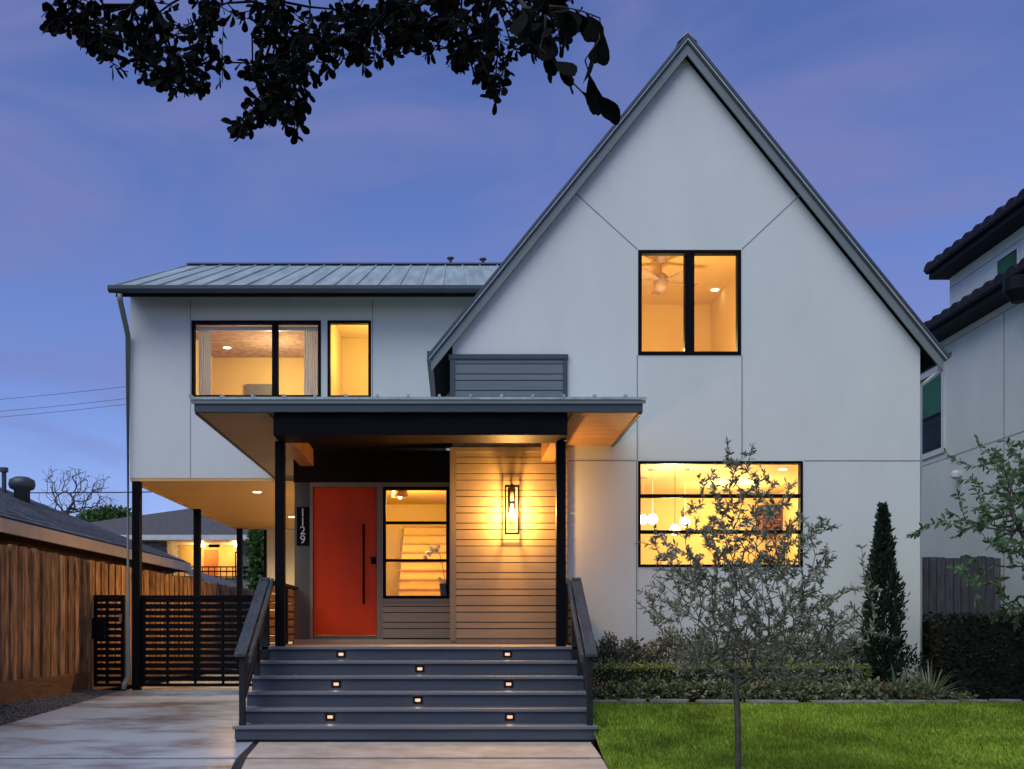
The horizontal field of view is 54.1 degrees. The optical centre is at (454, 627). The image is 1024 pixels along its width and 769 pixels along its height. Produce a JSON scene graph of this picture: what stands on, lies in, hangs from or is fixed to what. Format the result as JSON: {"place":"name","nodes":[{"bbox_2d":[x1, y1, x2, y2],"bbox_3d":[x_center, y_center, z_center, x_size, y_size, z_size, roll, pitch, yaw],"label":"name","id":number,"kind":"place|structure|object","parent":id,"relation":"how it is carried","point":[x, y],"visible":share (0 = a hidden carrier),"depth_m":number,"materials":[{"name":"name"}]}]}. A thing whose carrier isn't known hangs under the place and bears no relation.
{"place":"outdoors","nodes":[
{"label":"outdoors","id":0,"kind":"place"},
{"bbox_2d":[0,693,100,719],"bbox_3d":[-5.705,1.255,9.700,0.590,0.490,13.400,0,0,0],"label":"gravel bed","id":1,"kind":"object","parent":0,"point":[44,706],"visible":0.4,"depth_m":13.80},
{"bbox_2d":[0,544,254,705],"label":"wooden fence","id":2,"kind":"object","parent":1,"relation":"on","point":[46,617],"visible":0.56,"depth_m":15.13,"materials":[{"name":"brown wood"}]},
{"bbox_2d":[92,595,124,686],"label":"side gate","id":3,"kind":"structure","parent":2,"relation":"attached to","point":[101,626],"depth_m":16.40,"materials":[{"name":"black metal"}]},
{"bbox_2d":[0,689,121,725],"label":"gravel","id":4,"kind":"structure","parent":0,"point":[12,711],"depth_m":13.78,"materials":[{"name":"gravel"}]},
{"bbox_2d":[4,404,125,416],"bbox_3d":[-12.090,-6.975,30.999,16.431,1.687,0.013,0,0,0],"label":"power line","id":5,"kind":"object","parent":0,"point":[61,411],"visible":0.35,"depth_m":31.00,"materials":[{"name":"metal"}]},
{"bbox_2d":[7,386,125,398],"bbox_3d":[-11.700,-7.290,29.999,15.901,1.633,0.013,0,0,0],"label":"power line","id":6,"kind":"object","parent":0,"point":[64,393],"visible":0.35,"depth_m":30.00,"materials":[{"name":"metal"}]},
{"bbox_2d":[7,398,125,410],"bbox_3d":[-11.700,-6.930,29.999,15.901,1.633,0.013,0,0,0],"label":"power line","id":7,"kind":"object","parent":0,"point":[64,405],"visible":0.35,"depth_m":30.00,"materials":[{"name":"metal"}]},
{"bbox_2d":[30,491,150,492],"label":"power line","id":8,"kind":"object","parent":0,"point":[86,492],"visible":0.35,"depth_m":54.98,"materials":[{"name":"black metal"}]},
{"bbox_2d":[0,669,297,768],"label":"driveway","id":9,"kind":"structure","parent":0,"point":[167,728],"depth_m":11.24,"materials":[{"name":"concrete"}]},
{"bbox_2d":[107,31,951,706],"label":"house","id":10,"kind":"structure","parent":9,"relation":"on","point":[567,371],"depth_m":13.60,"materials":[{"name":"paint"}]},
{"bbox_2d":[199,332,210,394],"bbox_3d":[-4.156,-4.025,16.615,0.210,1.830,0.036,0,0,0],"label":"curtain","id":11,"kind":"object","parent":10,"relation":"hanging from","point":[204,363],"visible":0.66,"depth_m":16.61,"materials":[{"name":"fabric"}]},
{"bbox_2d":[142,595,291,686],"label":"driveway gate","id":12,"kind":"structure","parent":10,"relation":"attached to","point":[195,639],"depth_m":16.50,"materials":[{"name":"black metal"}]},
{"bbox_2d":[191,320,320,396],"bbox_3d":[-3.260,-4.407,16.439,2.124,1.273,0.102,0,0,0],"label":"window","id":13,"kind":"structure","parent":10,"relation":"in","point":[275,324],"depth_m":16.39,"materials":[{"name":"black glass"}]},
{"bbox_2d":[246,384,271,394],"bbox_3d":[-3.647,-4.140,18.830,0.584,0.900,0.040,0,0,0],"label":"wall picture","id":14,"kind":"object","parent":10,"relation":"attached to","point":[260,389],"depth_m":18.81},
{"bbox_2d":[297,507,308,544],"bbox_3d":[-2.128,-1.425,13.984,0.168,0.539,0.030,0,0,0],"label":"number plaque","id":15,"kind":"object","parent":10,"relation":"attached to","point":[302,525],"visible":1,"depth_m":13.98,"materials":[{"name":"metal"}]},
{"bbox_2d":[304,332,317,394],"bbox_3d":[-2.383,-4.025,16.615,0.250,1.830,0.036,0,0,0],"label":"curtain","id":16,"kind":"object","parent":10,"relation":"hanging from","point":[310,363],"visible":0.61,"depth_m":16.62,"materials":[{"name":"fabric"}]},
{"bbox_2d":[314,488,376,634],"bbox_3d":[-1.540,-0.935,13.999,0.888,2.070,0.131,0,0,0],"label":"front door","id":17,"kind":"structure","parent":10,"relation":"in","point":[345,519],"depth_m":14.02,"materials":[{"name":"wood"}]},
{"bbox_2d":[327,320,370,396],"bbox_3d":[-1.734,-4.407,16.439,0.713,1.273,0.102,0,0,0],"label":"window","id":18,"kind":"structure","parent":10,"relation":"in","point":[329,322],"depth_m":16.39,"materials":[{"name":"black glass"}]},
{"bbox_2d":[392,491,407,498],"bbox_3d":[-0.847,-2.194,15.400,0.260,0.413,0.260,0,0,0],"label":"hall pendant","id":19,"kind":"object","parent":10,"relation":"hanging from","point":[399,494],"visible":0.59,"depth_m":15.31,"materials":[{"name":"brown glass"}]},
{"bbox_2d":[383,487,448,598],"bbox_3d":[-0.546,-1.194,14.039,0.923,1.561,0.102,0,0,0],"label":"window","id":20,"kind":"structure","parent":10,"relation":"in","point":[385,489],"depth_m":13.99,"materials":[{"name":"black glass"}]},
{"bbox_2d":[505,484,519,534],"bbox_3d":[0.765,-1.598,13.453,0.192,0.674,0.223,0,0,0],"label":"wall lamp","id":21,"kind":"object","parent":10,"relation":"attached to","point":[511,500],"visible":1,"depth_m":13.39,"materials":[{"name":"black metal"}]},
{"bbox_2d":[641,476,647,524],"bbox_3d":[3.158,-2.138,16.800,0.170,0.800,0.170,0,0,0],"label":"pendant lamp","id":22,"kind":"object","parent":10,"relation":"hanging from","point":[644,519],"visible":0.69,"depth_m":16.74,"materials":[{"name":"glass"}]},
{"bbox_2d":[647,469,657,523],"bbox_3d":[3.160,-2.099,16.000,0.170,0.879,0.170,0,0,0],"label":"pendant lamp","id":23,"kind":"object","parent":10,"relation":"hanging from","point":[652,518],"visible":0.99,"depth_m":15.96,"materials":[{"name":"glass"}]},
{"bbox_2d":[642,256,697,294],"bbox_3d":[3.222,-5.517,15.631,1.220,0.527,1.185,0,0,0],"label":"ceiling fan","id":24,"kind":"object","parent":10,"relation":"hanging from","point":[660,282],"visible":0.91,"depth_m":15.53},
{"bbox_2d":[670,465,680,535],"bbox_3d":[3.388,-1.981,15.400,0.170,1.114,0.170,0,0,0],"label":"pendant lamp","id":25,"kind":"object","parent":10,"relation":"hanging from","point":[674,527],"visible":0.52,"depth_m":15.35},
{"bbox_2d":[680,469,689,526],"bbox_3d":[3.680,-2.075,16.000,0.170,0.927,0.170,0,0,0],"label":"pendant lamp","id":26,"kind":"object","parent":10,"relation":"hanging from","point":[685,470],"visible":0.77,"depth_m":15.95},
{"bbox_2d":[638,250,740,354],"bbox_3d":[3.190,-4.425,13.639,1.400,1.430,0.102,0,0,0],"label":"window","id":27,"kind":"structure","parent":10,"relation":"in","point":[688,255],"depth_m":13.59,"materials":[{"name":"black glass"}]},
{"bbox_2d":[638,461,802,566],"bbox_3d":[3.610,-1.550,13.639,2.240,1.440,0.102,0,0,0],"label":"window","id":28,"kind":"structure","parent":10,"relation":"in","point":[800,463],"depth_m":13.59,"materials":[{"name":"black glass"}]},
{"bbox_2d":[756,505,782,534],"bbox_3d":[6.001,-2.022,18.750,0.616,0.531,0.300,0,0,0],"label":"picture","id":29,"kind":"object","parent":10,"relation":"attached to","point":[779,520],"depth_m":18.63},
{"bbox_2d":[39,0,620,144],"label":"oak tree","id":30,"kind":"object","parent":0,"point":[536,38],"visible":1,"depth_m":3.88,"materials":[{"name":"green plant"}]},
{"bbox_2d":[110,681,607,767],"bbox_3d":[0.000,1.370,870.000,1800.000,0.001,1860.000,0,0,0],"label":"ground","id":31,"kind":"structure","parent":0,"point":[596,746],"depth_m":14.35,"materials":[{"name":"concrete"}]},
{"bbox_2d":[39,467,116,515],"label":"bare tree","id":32,"kind":"object","parent":31,"relation":"on","point":[74,510],"visible":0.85,"depth_m":59.77,"materials":[{"name":"brown plant"}]},
{"bbox_2d":[0,467,190,689],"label":"house","id":33,"kind":"structure","parent":31,"relation":"on","point":[27,521],"depth_m":19.55,"materials":[{"name":"grey"}]},
{"bbox_2d":[75,496,131,521],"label":"leafy tree","id":34,"kind":"object","parent":31,"relation":"on","point":[105,512],"visible":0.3,"depth_m":57.20,"materials":[{"name":"green plant"}]},
{"bbox_2d":[90,509,293,587],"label":"house","id":35,"kind":"structure","parent":31,"relation":"on","point":[170,532],"depth_m":45.86,"materials":[{"name":"white paint"}]},
{"bbox_2d":[204,550,217,575],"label":"door","id":36,"kind":"structure","parent":35,"relation":"in","point":[210,556],"depth_m":47.12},
{"bbox_2d":[162,569,253,675],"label":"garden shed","id":37,"kind":"structure","parent":31,"relation":"on","point":[209,578],"depth_m":30.44,"materials":[{"name":"grey"}]},
{"bbox_2d":[244,529,263,656],"bbox_3d":[-6.477,-1.268,32.969,0.892,4.956,1.080,0,0,-23],"label":"slender tree","id":38,"kind":"object","parent":31,"relation":"on","point":[254,542],"visible":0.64,"depth_m":32.77,"materials":[{"name":"green plant"}]},
{"bbox_2d":[242,742,607,768],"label":"walkway","id":39,"kind":"structure","parent":31,"relation":"on","point":[423,755],"depth_m":9.72,"materials":[{"name":"concrete"}]},
{"bbox_2d":[232,646,598,743],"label":"porch steps","id":40,"kind":"structure","parent":39,"relation":"on","point":[286,680],"depth_m":11.12,"materials":[{"name":"paint"}]},
{"bbox_2d":[234,577,297,724],"bbox_3d":[-2.249,0.215,12.405,0.178,1.641,3.670,0,0,0],"label":"stair railing","id":41,"kind":"object","parent":40,"relation":"on","point":[256,632],"visible":0.87,"depth_m":11.41,"materials":[{"name":"black metal"}]},
{"bbox_2d":[325,713,334,719],"bbox_3d":[-1.354,0.964,10.844,0.104,0.074,0.012,0,0,0],"label":"step light","id":42,"kind":"object","parent":40,"relation":"attached to","point":[329,715],"visible":1,"depth_m":10.84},
{"bbox_2d":[337,651,344,656],"bbox_3d":[-1.360,0.312,11.924,0.104,0.074,0.012,0,0,0],"label":"step light","id":43,"kind":"object","parent":40,"relation":"attached to","point":[340,653],"visible":1,"depth_m":11.92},
{"bbox_2d":[415,666,423,671],"bbox_3d":[-0.410,0.475,11.654,0.104,0.074,0.012,0,0,0],"label":"step light","id":44,"kind":"object","parent":40,"relation":"attached to","point":[419,668],"visible":1,"depth_m":11.65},
{"bbox_2d":[503,651,511,656],"bbox_3d":[0.625,0.312,11.924,0.104,0.074,0.012,0,0,0],"label":"step light","id":45,"kind":"object","parent":40,"relation":"attached to","point":[507,653],"visible":1,"depth_m":11.92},
{"bbox_2d":[505,713,514,719],"bbox_3d":[0.595,0.964,10.844,0.104,0.074,0.012,0,0,0],"label":"step light","id":46,"kind":"object","parent":40,"relation":"attached to","point":[509,715],"visible":1,"depth_m":10.84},
{"bbox_2d":[566,577,597,724],"bbox_3d":[1.419,0.215,12.050,0.178,1.641,2.960,0,0,0],"label":"stair railing","id":47,"kind":"object","parent":40,"relation":"on","point":[579,634],"visible":0.89,"depth_m":11.18,"materials":[{"name":"black metal"}]},
{"bbox_2d":[232,706,560,768],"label":"ground","id":48,"kind":"structure","parent":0,"point":[240,761],"depth_m":12.25,"materials":[{"name":"concrete"}]},
{"bbox_2d":[423,545,445,595],"bbox_3d":[-0.241,-0.828,14.659,0.437,0.796,0.258,0,0,-24],"label":"orchid","id":49,"kind":"object","parent":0,"point":[442,584],"visible":0.81,"depth_m":14.65,"materials":[{"name":"white plant"}]},
{"bbox_2d":[0,0,1023,515],"label":"sky","id":50,"kind":"structure","parent":0,"point":[906,117],"materials":[{"name":"blue"}]},
{"bbox_2d":[583,701,1023,768],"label":"lawn","id":51,"kind":"structure","parent":0,"point":[780,736],"depth_m":10.41,"materials":[{"name":"plant"}]},
{"bbox_2d":[634,436,900,768],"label":"olive tree","id":52,"kind":"object","parent":51,"relation":"on","point":[753,616],"visible":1,"depth_m":8.43,"materials":[{"name":"green plant"}]},
{"bbox_2d":[906,434,1023,630],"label":"myrtle tree","id":53,"kind":"object","parent":51,"relation":"on","point":[980,525],"visible":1,"depth_m":11.18,"materials":[{"name":"green plant"}]},
{"bbox_2d":[920,188,1023,615],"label":"tile roof house","id":54,"kind":"structure","parent":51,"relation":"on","point":[976,385],"depth_m":17.21,"materials":[{"name":"white paint"}]},
{"bbox_2d":[920,363,944,459],"bbox_3d":[8.960,-4.025,18.800,0.080,1.630,1.100,0,0,0],"label":"window","id":55,"kind":"structure","parent":54,"relation":"in","point":[933,396],"depth_m":18.68,"materials":[{"name":"glass"}]},
{"bbox_2d":[995,245,1019,275],"bbox_3d":[9.360,-5.915,16.900,0.080,0.850,0.700,0,0,0],"label":"window","id":56,"kind":"structure","parent":54,"relation":"in","point":[1012,257],"depth_m":16.90,"materials":[{"name":"glass"}]},
{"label":"planting bed","id":57,"kind":"structure","parent":51,"relation":"on","visible":0},
{"bbox_2d":[585,680,604,698],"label":"bedding plant","id":58,"kind":"object","parent":57,"relation":"on","point":[596,691],"visible":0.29,"depth_m":12.57,"materials":[{"name":"green plant"}]},
{"bbox_2d":[593,630,629,667],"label":"shrub","id":59,"kind":"object","parent":57,"relation":"on","point":[606,650],"visible":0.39,"depth_m":13.05,"materials":[{"name":"green plant"}]},
{"bbox_2d":[595,679,627,699],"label":"bedding plant","id":60,"kind":"object","parent":57,"relation":"on","point":[618,688],"visible":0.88,"depth_m":12.56,"materials":[{"name":"green plant"}]},
{"bbox_2d":[610,636,652,667],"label":"shrub","id":61,"kind":"object","parent":57,"relation":"on","point":[635,649],"visible":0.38,"depth_m":13.14,"materials":[{"name":"green plant"}]},
{"bbox_2d":[615,677,647,701],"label":"bedding plant","id":62,"kind":"object","parent":57,"relation":"on","point":[636,684],"visible":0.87,"depth_m":12.55,"materials":[{"name":"green plant"}]},
{"bbox_2d":[639,677,671,702],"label":"bedding plant","id":63,"kind":"object","parent":57,"relation":"on","point":[652,686],"visible":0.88,"depth_m":12.54,"materials":[{"name":"green plant"}]},
{"bbox_2d":[637,624,697,667],"bbox_3d":[2.793,0.451,13.157,0.802,1.017,0.683,0,0,27],"label":"shrub","id":64,"kind":"object","parent":57,"relation":"on","point":[662,644],"visible":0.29,"depth_m":13.08,"materials":[{"name":"green plant"}]},
{"bbox_2d":[659,677,693,699],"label":"bedding plant","id":65,"kind":"object","parent":57,"relation":"on","point":[682,690],"visible":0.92,"depth_m":12.54,"materials":[{"name":"green plant"}]},
{"bbox_2d":[684,675,713,702],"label":"bedding plant","id":66,"kind":"object","parent":57,"relation":"on","point":[703,683],"visible":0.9,"depth_m":12.52,"materials":[{"name":"green plant"}]},
{"bbox_2d":[674,623,730,667],"bbox_3d":[3.276,0.449,13.224,0.794,1.038,0.688,0,0,0],"label":"shrub","id":67,"kind":"object","parent":57,"relation":"on","point":[715,654],"visible":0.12,"depth_m":13.13,"materials":[{"name":"green plant"}]},
{"bbox_2d":[705,678,739,699],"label":"bedding plant","id":68,"kind":"object","parent":57,"relation":"on","point":[722,685],"visible":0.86,"depth_m":12.47,"materials":[{"name":"green plant"}]},
{"bbox_2d":[593,658,873,701],"bbox_3d":[3.477,0.671,12.766,3.667,0.594,0.481,0,0,0],"label":"hedge","id":69,"kind":"object","parent":57,"relation":"on","point":[645,672],"visible":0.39,"depth_m":12.67,"materials":[{"name":"green plant"}]},
{"bbox_2d":[729,681,761,702],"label":"bedding plant","id":70,"kind":"object","parent":57,"relation":"on","point":[748,688],"visible":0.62,"depth_m":12.47,"materials":[{"name":"green plant"}]},
{"bbox_2d":[718,623,773,667],"bbox_3d":[3.811,0.441,13.156,0.793,1.035,0.653,0,0,0],"label":"shrub","id":71,"kind":"object","parent":57,"relation":"on","point":[738,655],"visible":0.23,"depth_m":13.04,"materials":[{"name":"green plant"}]},
{"bbox_2d":[751,678,782,699],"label":"bedding plant","id":72,"kind":"object","parent":57,"relation":"on","point":[766,686],"visible":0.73,"depth_m":12.45,"materials":[{"name":"green plant"}]},
{"bbox_2d":[759,626,812,667],"bbox_3d":[4.379,0.463,13.232,0.850,0.996,0.700,0,0,0],"label":"shrub","id":73,"kind":"object","parent":57,"relation":"on","point":[797,647],"visible":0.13,"depth_m":13.10,"materials":[{"name":"green plant"}]},
{"bbox_2d":[772,678,804,700],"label":"bedding plant","id":74,"kind":"object","parent":57,"relation":"on","point":[791,694],"visible":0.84,"depth_m":12.44,"materials":[{"name":"green plant"}]},
{"bbox_2d":[795,679,824,703],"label":"bedding plant","id":75,"kind":"object","parent":57,"relation":"on","point":[810,687],"visible":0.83,"depth_m":12.45,"materials":[{"name":"green plant"}]},
{"bbox_2d":[796,629,849,667],"bbox_3d":[4.838,0.467,13.139,0.763,0.941,0.661,0,0,0],"label":"shrub","id":76,"kind":"object","parent":57,"relation":"on","point":[823,650],"visible":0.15,"depth_m":13.07,"materials":[{"name":"green plant"}]},
{"bbox_2d":[815,680,849,699],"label":"bedding plant","id":77,"kind":"object","parent":57,"relation":"on","point":[834,689],"visible":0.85,"depth_m":12.45,"materials":[{"name":"green plant"}]},
{"bbox_2d":[828,632,866,681],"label":"shrub","id":78,"kind":"object","parent":57,"relation":"on","point":[857,653],"visible":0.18,"depth_m":13.13,"materials":[{"name":"green plant"}]},
{"bbox_2d":[837,676,872,699],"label":"bedding plant","id":79,"kind":"object","parent":57,"relation":"on","point":[855,685],"visible":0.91,"depth_m":12.48,"materials":[{"name":"green plant"}]},
{"bbox_2d":[858,676,893,699],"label":"bedding plant","id":80,"kind":"object","parent":57,"relation":"on","point":[874,683],"visible":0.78,"depth_m":12.48,"materials":[{"name":"green plant"}]},
{"bbox_2d":[870,691,892,699],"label":"bedding plant","id":81,"kind":"object","parent":57,"relation":"on","point":[883,696],"visible":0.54,"depth_m":12.48,"materials":[{"name":"green plant"}]},
{"bbox_2d":[852,501,911,684],"bbox_3d":[5.460,-0.339,12.730,0.742,2.559,0.698,0,0,0],"label":"cypress tree","id":82,"kind":"object","parent":57,"relation":"on","point":[885,574],"visible":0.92,"depth_m":12.65,"materials":[{"name":"green plant"}]},
{"bbox_2d":[880,679,915,699],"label":"bedding plant","id":83,"kind":"object","parent":57,"relation":"on","point":[890,684],"visible":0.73,"depth_m":12.47,"materials":[{"name":"green plant"}]},
{"bbox_2d":[875,664,934,699],"bbox_3d":[5.610,0.688,12.671,0.913,0.546,0.879,0,0,-23],"label":"spiky plant","id":84,"kind":"object","parent":57,"relation":"on","point":[903,680],"visible":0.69,"depth_m":12.46,"materials":[{"name":"green plant"}]},
{"bbox_2d":[898,643,934,691],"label":"shrub","id":85,"kind":"object","parent":57,"relation":"on","point":[911,659],"visible":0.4,"depth_m":13.15,"materials":[{"name":"green plant"}]},
{"bbox_2d":[909,681,935,699],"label":"bedding plant","id":86,"kind":"object","parent":57,"relation":"on","point":[921,688],"visible":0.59,"depth_m":12.50,"materials":[{"name":"green plant"}]},
{"bbox_2d":[925,692,944,699],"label":"bedding plant","id":87,"kind":"object","parent":57,"relation":"on","point":[938,696],"visible":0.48,"depth_m":12.54,"materials":[{"name":"green plant"}]},
{"bbox_2d":[906,659,971,699],"bbox_3d":[6.062,0.677,12.672,1.063,0.639,1.048,0,0,0],"label":"spiky plant","id":88,"kind":"object","parent":57,"relation":"on","point":[928,682],"visible":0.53,"depth_m":12.58,"materials":[{"name":"green plant"}]},
{"bbox_2d":[941,690,963,700],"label":"bedding plant","id":89,"kind":"object","parent":57,"relation":"on","point":[950,697],"visible":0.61,"depth_m":12.57,"materials":[{"name":"green plant"}]},
{"bbox_2d":[922,556,1000,620],"bbox_3d":[7.656,-0.090,16.440,2.633,2.200,0.080,0,0,0],"label":"grey fence","id":90,"kind":"object","parent":57,"relation":"on","point":[945,590],"visible":0.15,"depth_m":16.40,"materials":[{"name":"wood"}]},
{"bbox_2d":[953,690,978,699],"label":"bedding plant","id":91,"kind":"object","parent":57,"relation":"on","point":[966,694],"visible":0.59,"depth_m":12.62,"materials":[{"name":"green plant"}]},
{"bbox_2d":[920,611,1023,699],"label":"tall hedge","id":92,"kind":"object","parent":57,"relation":"on","point":[980,655],"visible":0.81,"depth_m":12.95,"materials":[{"name":"green plant"}]},
{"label":"edging stone","id":93,"kind":"object","parent":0,"visible":0},
{"bbox_2d":[593,699,618,702],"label":"edging stone","id":94,"kind":"object","parent":93,"relation":"on","point":[605,700],"visible":0.55,"depth_m":12.34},
{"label":"edging stone","id":95,"kind":"object","parent":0,"visible":0},
{"bbox_2d":[620,699,645,702],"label":"edging stone","id":96,"kind":"object","parent":95,"relation":"on","point":[632,700],"visible":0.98,"depth_m":12.32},
{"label":"edging stone","id":97,"kind":"object","parent":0,"visible":0},
{"bbox_2d":[649,699,688,702],"bbox_3d":[2.651,0.904,12.378,0.499,0.040,0.235,0,0,0],"label":"edging stone","id":98,"kind":"object","parent":97,"relation":"on","point":[669,700],"visible":0.99,"depth_m":12.29,"materials":[{"name":"stone"}]},
{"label":"edging stone","id":99,"kind":"object","parent":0,"visible":0},
{"bbox_2d":[696,699,733,703],"bbox_3d":[3.236,0.906,12.343,0.507,0.037,0.227,0,0,0],"label":"edging stone","id":100,"kind":"object","parent":99,"relation":"on","point":[725,701],"visible":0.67,"depth_m":12.25,"materials":[{"name":"stone"}]},
{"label":"edging stone","id":101,"kind":"object","parent":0,"visible":0},
{"bbox_2d":[745,699,774,703],"bbox_3d":[3.766,0.905,12.313,0.355,0.037,0.236,0,0,0],"label":"edging stone","id":102,"kind":"object","parent":101,"relation":"on","point":[761,701],"visible":0.98,"depth_m":12.23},
{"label":"edging stone","id":103,"kind":"object","parent":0,"visible":0},
{"bbox_2d":[775,700,798,703],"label":"edging stone","id":104,"kind":"object","parent":103,"relation":"on","point":[786,701],"visible":0.81,"depth_m":12.20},
{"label":"edging stone","id":105,"kind":"object","parent":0,"visible":0},
{"bbox_2d":[811,700,852,703],"bbox_3d":[4.644,0.908,12.312,0.503,0.031,0.219,0,0,0],"label":"edging stone","id":106,"kind":"object","parent":105,"relation":"on","point":[830,701],"visible":0.98,"depth_m":12.22,"materials":[{"name":"stone"}]},
{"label":"edging stone","id":107,"kind":"object","parent":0,"visible":0},
{"bbox_2d":[848,700,884,703],"bbox_3d":[5.066,0.907,12.312,0.469,0.033,0.228,0,0,0],"label":"edging stone","id":108,"kind":"object","parent":107,"relation":"on","point":[868,701],"visible":0.83,"depth_m":12.22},
{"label":"edging stone","id":109,"kind":"object","parent":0,"visible":0},
{"bbox_2d":[885,699,926,702],"bbox_3d":[5.575,0.907,12.362,0.483,0.034,0.234,0,0,0],"label":"edging stone","id":110,"kind":"object","parent":109,"relation":"on","point":[903,700],"visible":0.93,"depth_m":12.27,"materials":[{"name":"stone"}]},
{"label":"edging stone","id":111,"kind":"object","parent":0,"visible":0},
{"bbox_2d":[927,700,959,702],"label":"edging stone","id":112,"kind":"object","parent":111,"relation":"on","point":[944,701],"visible":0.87,"depth_m":12.34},
{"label":"edging stone","id":113,"kind":"object","parent":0,"visible":0},
{"bbox_2d":[960,699,987,702],"bbox_3d":[6.459,0.908,12.447,0.314,0.032,0.203,0,0,0],"label":"edging stone","id":114,"kind":"object","parent":113,"relation":"on","point":[974,700],"visible":0.86,"depth_m":12.36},
{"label":"edging stone","id":115,"kind":"object","parent":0,"visible":0},
{"bbox_2d":[989,699,1021,702],"bbox_3d":[6.872,0.908,12.478,0.367,0.032,0.234,0,0,0],"label":"edging stone","id":116,"kind":"object","parent":115,"relation":"on","point":[1007,700],"visible":0.93,"depth_m":12.38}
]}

